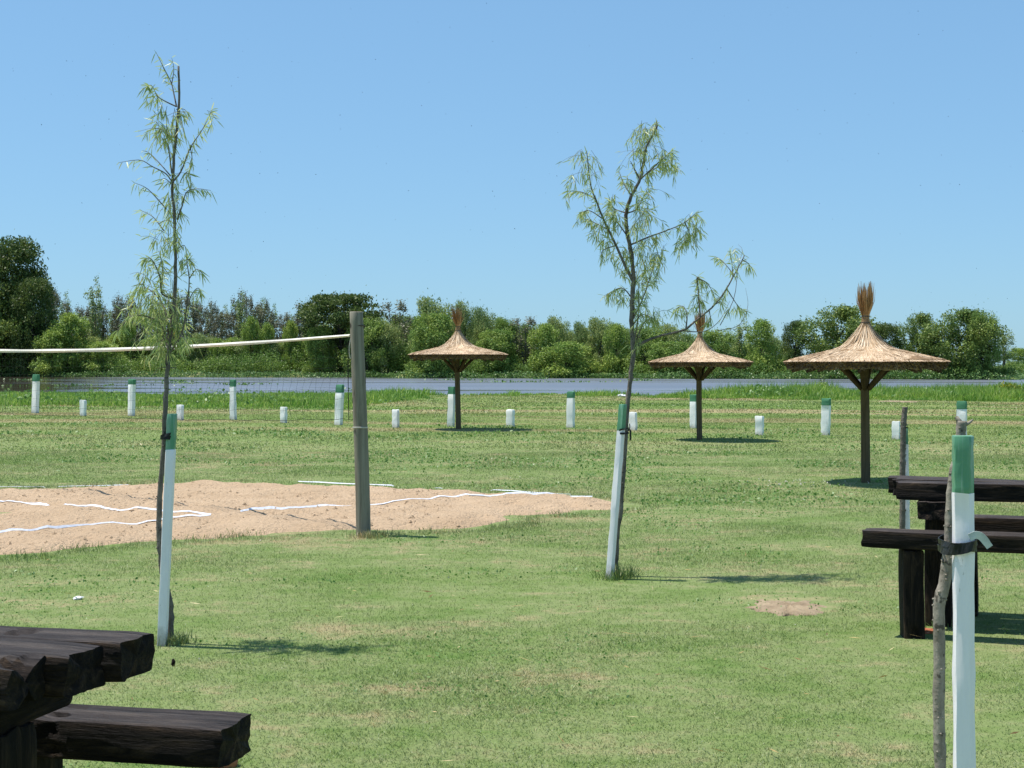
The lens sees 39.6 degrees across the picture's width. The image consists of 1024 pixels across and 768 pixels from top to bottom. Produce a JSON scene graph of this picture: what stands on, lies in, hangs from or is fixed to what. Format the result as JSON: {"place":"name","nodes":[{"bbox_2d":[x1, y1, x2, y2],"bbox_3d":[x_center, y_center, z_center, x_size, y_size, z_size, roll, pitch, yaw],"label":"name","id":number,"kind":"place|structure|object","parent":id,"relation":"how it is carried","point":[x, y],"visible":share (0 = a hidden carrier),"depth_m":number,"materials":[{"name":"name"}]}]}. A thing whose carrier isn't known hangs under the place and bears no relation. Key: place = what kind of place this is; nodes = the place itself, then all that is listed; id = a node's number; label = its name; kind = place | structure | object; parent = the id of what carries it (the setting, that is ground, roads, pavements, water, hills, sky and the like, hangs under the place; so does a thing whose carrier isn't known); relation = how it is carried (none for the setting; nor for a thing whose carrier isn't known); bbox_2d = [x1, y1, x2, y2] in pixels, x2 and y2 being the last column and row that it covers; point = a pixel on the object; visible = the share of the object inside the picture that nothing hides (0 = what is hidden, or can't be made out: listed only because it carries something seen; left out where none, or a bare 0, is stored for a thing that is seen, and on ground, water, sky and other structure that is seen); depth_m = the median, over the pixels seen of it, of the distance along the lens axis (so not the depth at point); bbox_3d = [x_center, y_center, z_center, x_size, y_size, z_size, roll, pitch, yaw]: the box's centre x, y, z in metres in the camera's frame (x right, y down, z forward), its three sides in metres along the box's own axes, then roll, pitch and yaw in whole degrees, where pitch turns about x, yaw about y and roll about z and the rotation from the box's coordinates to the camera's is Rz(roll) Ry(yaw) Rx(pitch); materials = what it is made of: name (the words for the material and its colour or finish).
{"place":"outdoors","nodes":[
{"label":"outdoors","id":0,"kind":"place"},
{"bbox_2d":[0,366,1023,767],"bbox_3d":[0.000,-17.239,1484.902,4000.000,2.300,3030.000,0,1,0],"label":"ground","id":1,"kind":"structure","parent":0,"point":[732,596],"depth_m":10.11,"materials":[{"name":"green plant"}]},
{"bbox_2d":[0,298,38,376],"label":"tree","id":2,"kind":"object","parent":1,"relation":"on","point":[4,336],"visible":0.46,"depth_m":276.77,"materials":[{"name":"green plant"}]},
{"bbox_2d":[0,235,56,370],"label":"tree","id":3,"kind":"object","parent":1,"relation":"on","point":[16,255],"visible":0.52,"depth_m":280.78,"materials":[{"name":"green plant"}]},
{"bbox_2d":[0,265,62,372],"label":"tree","id":4,"kind":"object","parent":1,"relation":"on","point":[31,274],"visible":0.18,"depth_m":283.79,"materials":[{"name":"green plant"}]},
{"bbox_2d":[5,276,58,375],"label":"tree","id":5,"kind":"object","parent":1,"relation":"on","point":[38,289],"visible":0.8,"depth_m":276.07,"materials":[{"name":"green plant"}]},
{"bbox_2d":[31,374,39,412],"bbox_3d":[-15.807,0.398,47.189,0.346,1.452,0.135,1,1,38],"label":"concrete post","id":6,"kind":"object","parent":1,"relation":"on","point":[36,385],"visible":0.79,"depth_m":47.12,"materials":[{"name":"white concrete"}]},
{"bbox_2d":[27,327,80,376],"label":"tree","id":7,"kind":"object","parent":1,"relation":"on","point":[50,341],"visible":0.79,"depth_m":272.60,"materials":[{"name":"green plant"}]},
{"bbox_2d":[44,309,95,371],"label":"tree","id":8,"kind":"object","parent":1,"relation":"on","point":[73,321],"visible":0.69,"depth_m":275.09,"materials":[{"name":"green plant"}]},
{"bbox_2d":[83,276,103,338],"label":"tree","id":9,"kind":"object","parent":1,"relation":"on","point":[93,306],"visible":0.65,"depth_m":285.15,"materials":[{"name":"green plant"}]},
{"bbox_2d":[79,340,127,374],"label":"tree","id":10,"kind":"object","parent":1,"relation":"on","point":[99,355],"visible":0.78,"depth_m":274.17,"materials":[{"name":"green plant"}]},
{"bbox_2d":[113,290,126,334],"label":"tree","id":11,"kind":"object","parent":1,"relation":"on","point":[121,303],"visible":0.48,"depth_m":287.68,"materials":[{"name":"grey plant"}]},
{"bbox_2d":[0,626,251,767],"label":"picnic table","id":12,"kind":"object","parent":1,"relation":"on","point":[47,675],"visible":1,"depth_m":4.01,"materials":[{"name":"brown wood"}]},
{"bbox_2d":[118,320,138,360],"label":"tree","id":13,"kind":"object","parent":1,"relation":"on","point":[126,341],"visible":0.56,"depth_m":280.82,"materials":[{"name":"green plant"}]},
{"bbox_2d":[128,379,135,415],"bbox_3d":[-12.068,0.502,45.125,0.318,1.327,0.129,1,1,38],"label":"concrete post","id":14,"kind":"object","parent":1,"relation":"on","point":[132,387],"visible":0.84,"depth_m":45.06,"materials":[{"name":"white concrete"}]},
{"bbox_2d":[157,414,176,645],"bbox_3d":[-2.111,0.947,8.699,0.128,1.529,0.065,0,1,0],"label":"stake","id":15,"kind":"object","parent":1,"relation":"on","point":[167,523],"visible":0.93,"depth_m":8.68,"materials":[{"name":"white paint"}]},
{"bbox_2d":[111,50,223,637],"bbox_3d":[-2.103,-0.219,8.843,0.685,3.707,0.627,0,1,0],"label":"willow sapling","id":16,"kind":"object","parent":1,"relation":"on","point":[171,341],"visible":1,"depth_m":8.77,"materials":[{"name":"green plant"}]},
{"bbox_2d":[182,294,194,337],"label":"tree","id":17,"kind":"object","parent":1,"relation":"on","point":[188,315],"visible":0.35,"depth_m":291.72,"materials":[{"name":"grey plant"}]},
{"bbox_2d":[187,328,216,369],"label":"tree","id":18,"kind":"object","parent":1,"relation":"on","point":[203,338],"visible":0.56,"depth_m":273.81,"materials":[{"name":"green plant"}]},
{"bbox_2d":[193,303,211,350],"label":"tree","id":19,"kind":"object","parent":1,"relation":"on","point":[204,314],"visible":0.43,"depth_m":288.82,"materials":[{"name":"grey plant"}]},
{"bbox_2d":[206,298,219,351],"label":"tree","id":20,"kind":"object","parent":1,"relation":"on","point":[213,309],"visible":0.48,"depth_m":284.84,"materials":[{"name":"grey plant"}]},
{"bbox_2d":[208,314,222,337],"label":"tree","id":21,"kind":"object","parent":1,"relation":"on","point":[214,328],"visible":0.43,"depth_m":281.03,"materials":[{"name":"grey plant"}]},
{"bbox_2d":[206,336,225,362],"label":"tree","id":22,"kind":"object","parent":1,"relation":"on","point":[217,340],"visible":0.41,"depth_m":272.19,"materials":[{"name":"green plant"}]},
{"bbox_2d":[220,310,235,348],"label":"tree","id":23,"kind":"object","parent":1,"relation":"on","point":[226,326],"visible":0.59,"depth_m":280.56,"materials":[{"name":"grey plant"}]},
{"bbox_2d":[217,337,243,362],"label":"tree","id":24,"kind":"object","parent":1,"relation":"on","point":[228,350],"visible":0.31,"depth_m":270.54,"materials":[{"name":"green plant"}]},
{"bbox_2d":[229,380,236,419],"bbox_3d":[-8.411,0.546,42.876,0.236,1.362,0.112,1,1,38],"label":"concrete post","id":25,"kind":"object","parent":1,"relation":"on","point":[233,404],"visible":0.88,"depth_m":42.82,"materials":[{"name":"white concrete"}]},
{"bbox_2d":[228,295,240,337],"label":"tree","id":26,"kind":"object","parent":1,"relation":"on","point":[233,315],"visible":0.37,"depth_m":288.43,"materials":[{"name":"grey plant"}]},
{"bbox_2d":[231,288,247,339],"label":"tree","id":27,"kind":"object","parent":1,"relation":"on","point":[240,318],"visible":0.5,"depth_m":281.16,"materials":[{"name":"green plant"}]},
{"bbox_2d":[225,338,255,371],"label":"tree","id":28,"kind":"object","parent":1,"relation":"on","point":[240,348],"visible":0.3,"depth_m":269.78,"materials":[{"name":"green plant"}]},
{"bbox_2d":[240,315,261,365],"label":"tree","id":29,"kind":"object","parent":1,"relation":"on","point":[247,330],"visible":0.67,"depth_m":268.75,"materials":[{"name":"green plant"}]},
{"bbox_2d":[257,320,276,371],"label":"tree","id":30,"kind":"object","parent":1,"relation":"on","point":[267,330],"visible":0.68,"depth_m":268.21,"materials":[{"name":"green plant"}]},
{"bbox_2d":[282,319,301,372],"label":"tree","id":31,"kind":"object","parent":1,"relation":"on","point":[291,329],"visible":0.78,"depth_m":267.54,"materials":[{"name":"green plant"}]},
{"bbox_2d":[289,341,309,371],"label":"tree","id":32,"kind":"object","parent":1,"relation":"on","point":[299,344],"visible":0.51,"depth_m":267.90,"materials":[{"name":"green plant"}]},
{"bbox_2d":[0,480,610,554],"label":"sand","id":33,"kind":"structure","parent":1,"relation":"on","point":[469,511],"depth_m":16.25,"materials":[{"name":"beige sand"}]},
{"bbox_2d":[0,514,210,532],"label":"boundary tape","id":34,"kind":"object","parent":33,"relation":"on","point":[45,526],"visible":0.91,"depth_m":14.65,"materials":[{"name":"white plastic"}]},
{"bbox_2d":[0,500,210,513],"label":"boundary tape","id":35,"kind":"object","parent":33,"relation":"on","point":[46,504],"visible":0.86,"depth_m":16.66,"materials":[{"name":"white plastic"}]},
{"bbox_2d":[240,492,591,511],"bbox_3d":[-1.114,1.420,17.332,4.677,0.090,0.457,0,1,-29],"label":"boundary tape","id":36,"kind":"object","parent":33,"relation":"on","point":[268,507],"visible":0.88,"depth_m":17.26,"materials":[{"name":"white plastic"}]},
{"bbox_2d":[300,324,339,373],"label":"tree","id":37,"kind":"object","parent":1,"relation":"on","point":[323,355],"visible":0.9,"depth_m":260.14,"materials":[{"name":"green plant"}]},
{"bbox_2d":[291,290,386,371],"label":"tree","id":38,"kind":"object","parent":1,"relation":"on","point":[312,314],"visible":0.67,"depth_m":260.69,"materials":[{"name":"green plant"}]},
{"bbox_2d":[334,384,343,424],"bbox_3d":[-4.862,0.658,39.990,0.324,1.294,0.129,1,1,38],"label":"concrete post","id":39,"kind":"object","parent":1,"relation":"on","point":[339,401],"visible":0.84,"depth_m":39.93,"materials":[{"name":"white concrete"}]},
{"bbox_2d":[350,311,370,535],"bbox_3d":[-1.510,0.496,14.182,0.209,2.432,0.158,0,1,0],"label":"net pole","id":40,"kind":"object","parent":1,"relation":"on","point":[361,461],"visible":0.94,"depth_m":14.13,"materials":[{"name":"grey wood"}]},
{"bbox_2d":[0,334,352,421],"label":"volleyball net","id":41,"kind":"object","parent":40,"relation":"attached to","point":[44,351],"visible":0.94,"depth_m":16.25,"materials":[{"name":"fabric"}]},
{"bbox_2d":[336,307,393,372],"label":"tree","id":42,"kind":"object","parent":1,"relation":"on","point":[371,334],"visible":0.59,"depth_m":256.58,"materials":[{"name":"green plant"}]},
{"bbox_2d":[369,314,408,372],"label":"tree","id":43,"kind":"object","parent":1,"relation":"on","point":[387,338],"visible":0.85,"depth_m":257.17,"materials":[{"name":"green plant"}]},
{"bbox_2d":[392,409,399,427],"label":"block post","id":44,"kind":"object","parent":1,"relation":"on","point":[395,419],"visible":0.78,"depth_m":38.60,"materials":[{"name":"white concrete"}]},
{"bbox_2d":[380,299,413,347],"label":"tree","id":45,"kind":"object","parent":1,"relation":"on","point":[400,305],"visible":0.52,"depth_m":263.71,"materials":[{"name":"green plant"}]},
{"bbox_2d":[407,287,454,362],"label":"tree","id":46,"kind":"object","parent":1,"relation":"on","point":[423,302],"visible":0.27,"depth_m":255.03,"materials":[{"name":"green plant"}]},
{"bbox_2d":[403,310,461,377],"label":"tree","id":47,"kind":"object","parent":1,"relation":"on","point":[421,337],"visible":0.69,"depth_m":247.29,"materials":[{"name":"green plant"}]},
{"bbox_2d":[447,387,454,426],"bbox_3d":[-1.694,0.705,39.626,0.253,1.270,0.105,1,1,38],"label":"concrete post","id":48,"kind":"object","parent":1,"relation":"on","point":[451,409],"visible":0.77,"depth_m":39.58,"materials":[{"name":"white concrete"}]},
{"bbox_2d":[408,305,507,428],"bbox_3d":[-1.437,-0.336,37.923,2.693,3.546,2.678,0,1,0],"label":"thatched umbrella","id":49,"kind":"object","parent":1,"relation":"on","point":[457,346],"visible":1,"depth_m":37.57,"materials":[{"name":"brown wood"}]},
{"bbox_2d":[452,299,476,343],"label":"tree","id":50,"kind":"object","parent":1,"relation":"on","point":[466,323],"visible":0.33,"depth_m":254.52,"materials":[{"name":"green plant"}]},
{"bbox_2d":[469,304,501,362],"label":"tree","id":51,"kind":"object","parent":1,"relation":"on","point":[482,321],"visible":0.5,"depth_m":251.77,"materials":[{"name":"green plant"}]},
{"bbox_2d":[472,327,522,372],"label":"tree","id":52,"kind":"object","parent":1,"relation":"on","point":[497,343],"visible":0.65,"depth_m":246.54,"materials":[{"name":"green plant"}]},
{"bbox_2d":[493,318,520,362],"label":"tree","id":53,"kind":"object","parent":1,"relation":"on","point":[503,324],"visible":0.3,"depth_m":252.35,"materials":[{"name":"green plant"}]},
{"bbox_2d":[506,409,514,426],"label":"block post","id":54,"kind":"object","parent":1,"relation":"on","point":[510,416],"visible":0.73,"depth_m":39.91,"materials":[{"name":"white concrete"}]},
{"bbox_2d":[0,379,1023,408],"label":"bank grass","id":55,"kind":"structure","parent":1,"relation":"on","point":[980,393],"depth_m":74.45,"materials":[{"name":"green plant"}]},
{"bbox_2d":[0,546,1023,760],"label":"dry leaves","id":56,"kind":"object","parent":1,"relation":"on","point":[579,619],"visible":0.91,"depth_m":8.56,"materials":[{"name":"brown plant"}]},
{"bbox_2d":[3,337,1023,377],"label":"riverside shrubs","id":57,"kind":"object","parent":1,"relation":"on","point":[274,366],"visible":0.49,"depth_m":259.87,"materials":[{"name":"green plant"}]},
{"bbox_2d":[509,316,539,366],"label":"tree","id":58,"kind":"object","parent":1,"relation":"on","point":[524,346],"visible":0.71,"depth_m":251.76,"materials":[{"name":"green plant"}]},
{"bbox_2d":[527,322,567,372],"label":"tree","id":59,"kind":"object","parent":1,"relation":"on","point":[545,331],"visible":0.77,"depth_m":245.58,"materials":[{"name":"green plant"}]},
{"bbox_2d":[542,309,570,364],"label":"tree","id":60,"kind":"object","parent":1,"relation":"on","point":[558,325],"visible":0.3,"depth_m":253.69,"materials":[{"name":"green plant"}]},
{"bbox_2d":[535,340,605,377],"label":"tree","id":61,"kind":"object","parent":1,"relation":"on","point":[570,347],"visible":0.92,"depth_m":241.77,"materials":[{"name":"green plant"}]},
{"bbox_2d":[566,391,574,427],"bbox_3d":[1.625,0.782,39.399,0.251,1.159,0.121,1,1,38],"label":"concrete post","id":62,"kind":"object","parent":1,"relation":"on","point":[570,413],"visible":0.84,"depth_m":39.34,"materials":[{"name":"white concrete"}]},
{"bbox_2d":[569,315,593,356],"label":"tree","id":63,"kind":"object","parent":1,"relation":"on","point":[581,332],"visible":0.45,"depth_m":249.18,"materials":[{"name":"green plant"}]},
{"bbox_2d":[583,311,619,371],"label":"tree","id":64,"kind":"object","parent":1,"relation":"on","point":[598,327],"visible":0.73,"depth_m":246.65,"materials":[{"name":"green plant"}]},
{"bbox_2d":[605,404,626,578],"bbox_3d":[0.828,0.918,11.368,0.179,1.513,0.069,0,1,11],"label":"stake","id":65,"kind":"object","parent":1,"relation":"on","point":[616,485],"visible":0.96,"depth_m":11.35,"materials":[{"name":"white paint"}]},
{"bbox_2d":[602,322,630,371],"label":"tree","id":66,"kind":"object","parent":1,"relation":"on","point":[619,331],"visible":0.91,"depth_m":242.09,"materials":[{"name":"green plant"}]},
{"bbox_2d":[628,412,637,430],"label":"block post","id":67,"kind":"object","parent":1,"relation":"on","point":[633,423],"visible":0.64,"depth_m":37.76,"materials":[{"name":"white concrete"}]},
{"bbox_2d":[620,317,666,372],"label":"tree","id":68,"kind":"object","parent":1,"relation":"on","point":[644,336],"visible":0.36,"depth_m":240.29,"materials":[{"name":"green plant"}]},
{"bbox_2d":[557,118,756,570],"bbox_3d":[1.181,-0.261,11.495,1.666,3.743,0.536,0,1,-3],"label":"willow sapling","id":69,"kind":"object","parent":1,"relation":"on","point":[647,137],"visible":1,"depth_m":11.49,"materials":[{"name":"green plant"}]},
{"bbox_2d":[643,340,691,376],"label":"tree","id":70,"kind":"object","parent":1,"relation":"on","point":[671,350],"visible":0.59,"depth_m":235.35,"materials":[{"name":"green plant"}]},
{"bbox_2d":[659,320,690,351],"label":"tree","id":71,"kind":"object","parent":1,"relation":"on","point":[668,329],"visible":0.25,"depth_m":240.70,"materials":[{"name":"green plant"}]},
{"bbox_2d":[689,394,695,427],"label":"concrete post","id":72,"kind":"object","parent":1,"relation":"on","point":[692,401],"visible":0.7,"depth_m":39.22,"materials":[{"name":"white concrete"}]},
{"bbox_2d":[648,313,752,439],"bbox_3d":[4.355,-0.103,32.904,2.425,3.213,2.416,0,1,0],"label":"thatched umbrella","id":73,"kind":"object","parent":1,"relation":"on","point":[699,355],"visible":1,"depth_m":32.58,"materials":[{"name":"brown wood"}]},
{"bbox_2d":[696,323,742,369],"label":"tree","id":74,"kind":"object","parent":1,"relation":"on","point":[719,343],"visible":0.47,"depth_m":235.46,"materials":[{"name":"green plant"}]},
{"bbox_2d":[725,318,751,372],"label":"tree","id":75,"kind":"object","parent":1,"relation":"on","point":[739,342],"visible":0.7,"depth_m":239.73,"materials":[{"name":"green plant"}]},
{"bbox_2d":[755,416,763,434],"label":"block post","id":76,"kind":"object","parent":1,"relation":"on","point":[759,425],"visible":0.74,"depth_m":35.49,"materials":[{"name":"white concrete"}]},
{"bbox_2d":[743,318,783,374],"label":"tree","id":77,"kind":"object","parent":1,"relation":"on","point":[763,327],"visible":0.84,"depth_m":234.18,"materials":[{"name":"green plant"}]},
{"bbox_2d":[765,335,787,362],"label":"tree","id":78,"kind":"object","parent":1,"relation":"on","point":[778,342],"visible":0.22,"depth_m":248.48,"materials":[{"name":"green plant"}]},
{"bbox_2d":[745,599,827,615],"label":"bare soil","id":79,"kind":"structure","parent":1,"relation":"on","point":[794,608],"depth_m":9.93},
{"bbox_2d":[780,319,806,370],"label":"tree","id":80,"kind":"object","parent":1,"relation":"on","point":[794,350],"visible":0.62,"depth_m":235.16,"materials":[{"name":"green plant"}]},
{"bbox_2d":[821,398,830,434],"bbox_3d":[7.884,0.896,35.761,0.267,1.083,0.119,1,1,38],"label":"concrete post","id":81,"kind":"object","parent":1,"relation":"on","point":[825,415],"visible":0.89,"depth_m":35.71,"materials":[{"name":"white concrete"}]},
{"bbox_2d":[787,298,889,371],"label":"tree","id":82,"kind":"object","parent":1,"relation":"on","point":[848,316],"visible":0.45,"depth_m":231.22,"materials":[{"name":"green plant"}]},
{"bbox_2d":[783,281,950,482],"bbox_3d":[5.120,0.070,20.619,2.366,3.123,2.358,0,1,0],"label":"thatched umbrella","id":83,"kind":"object","parent":1,"relation":"on","point":[864,350],"visible":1,"depth_m":20.28,"materials":[{"name":"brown wood"}]},
{"bbox_2d":[871,323,904,372],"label":"tree","id":84,"kind":"object","parent":1,"relation":"on","point":[890,330],"visible":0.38,"depth_m":227.22,"materials":[{"name":"green plant"}]},
{"bbox_2d":[892,421,900,439],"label":"block post","id":85,"kind":"object","parent":1,"relation":"on","point":[896,427],"visible":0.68,"depth_m":33.78,"materials":[{"name":"white concrete"}]},
{"bbox_2d":[898,407,907,556],"bbox_3d":[3.386,0.912,12.329,0.086,1.430,0.066,0,1,0],"label":"cut sapling","id":86,"kind":"object","parent":1,"relation":"on","point":[902,509],"visible":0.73,"depth_m":12.30,"materials":[{"name":"grey plant"}]},
{"bbox_2d":[905,428,909,528],"bbox_3d":[3.436,1.021,12.388,0.078,1.272,0.052,0,1,9],"label":"stake","id":87,"kind":"object","parent":1,"relation":"on","point":[907,513],"visible":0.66,"depth_m":12.36,"materials":[{"name":"white paint"}]},
{"bbox_2d":[890,309,946,357],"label":"tree","id":88,"kind":"object","parent":1,"relation":"on","point":[918,320],"visible":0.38,"depth_m":226.70,"materials":[{"name":"green plant"}]},
{"bbox_2d":[861,475,1023,638],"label":"picnic table","id":89,"kind":"object","parent":1,"relation":"on","point":[918,572],"visible":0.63,"depth_m":8.95,"materials":[{"name":"brown wood"}]},
{"bbox_2d":[932,416,972,767],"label":"cut sapling","id":90,"kind":"object","parent":1,"relation":"on","point":[939,599],"visible":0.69,"depth_m":4.24,"materials":[{"name":"grey plant"}]},
{"bbox_2d":[911,302,1010,374],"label":"tree","id":91,"kind":"object","parent":1,"relation":"on","point":[949,351],"visible":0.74,"depth_m":220.95,"materials":[{"name":"green plant"}]},
{"bbox_2d":[956,401,966,434],"bbox_3d":[10.348,0.938,32.728,0.231,1.100,0.124,1,1,38],"label":"concrete post","id":92,"kind":"object","parent":1,"relation":"on","point":[961,411],"visible":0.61,"depth_m":32.67,"materials":[{"name":"white concrete"}]},
{"bbox_2d":[951,435,975,767],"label":"stake","id":93,"kind":"object","parent":1,"relation":"on","point":[963,666],"visible":0.97,"depth_m":4.13,"materials":[{"name":"white paint"}]},
{"bbox_2d":[937,531,992,554],"bbox_3d":[1.316,0.461,4.184,0.104,0.078,0.210,0,1,-9],"label":"tie strap","id":94,"kind":"object","parent":93,"relation":"attached to","point":[946,548],"visible":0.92,"depth_m":4.11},
{"bbox_2d":[963,310,1003,377],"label":"tree","id":95,"kind":"object","parent":1,"relation":"on","point":[991,321],"visible":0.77,"depth_m":219.41,"materials":[{"name":"green plant"}]},
{"bbox_2d":[998,330,1016,365],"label":"tree","id":96,"kind":"object","parent":1,"relation":"on","point":[1005,358],"visible":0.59,"depth_m":287.90,"materials":[{"name":"green plant"}]},
{"bbox_2d":[1006,348,1023,364],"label":"tree","id":97,"kind":"object","parent":1,"relation":"on","point":[1019,353],"visible":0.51,"depth_m":299.24,"materials":[{"name":"green plant"}]},
{"bbox_2d":[0,376,1023,394],"bbox_3d":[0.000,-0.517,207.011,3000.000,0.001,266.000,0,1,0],"label":"river","id":98,"kind":"structure","parent":0,"point":[653,386],"depth_m":163.27,"materials":[{"name":"liquid"}]},
{"bbox_2d":[0,368,1023,385],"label":"water hyacinth","id":99,"kind":"object","parent":98,"relation":"on","point":[775,375],"visible":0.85,"depth_m":240.17,"materials":[{"name":"green plant"}]},
{"bbox_2d":[0,0,1023,365],"label":"sky","id":100,"kind":"structure","parent":0,"point":[555,79],"materials":[{"name":"blue"}]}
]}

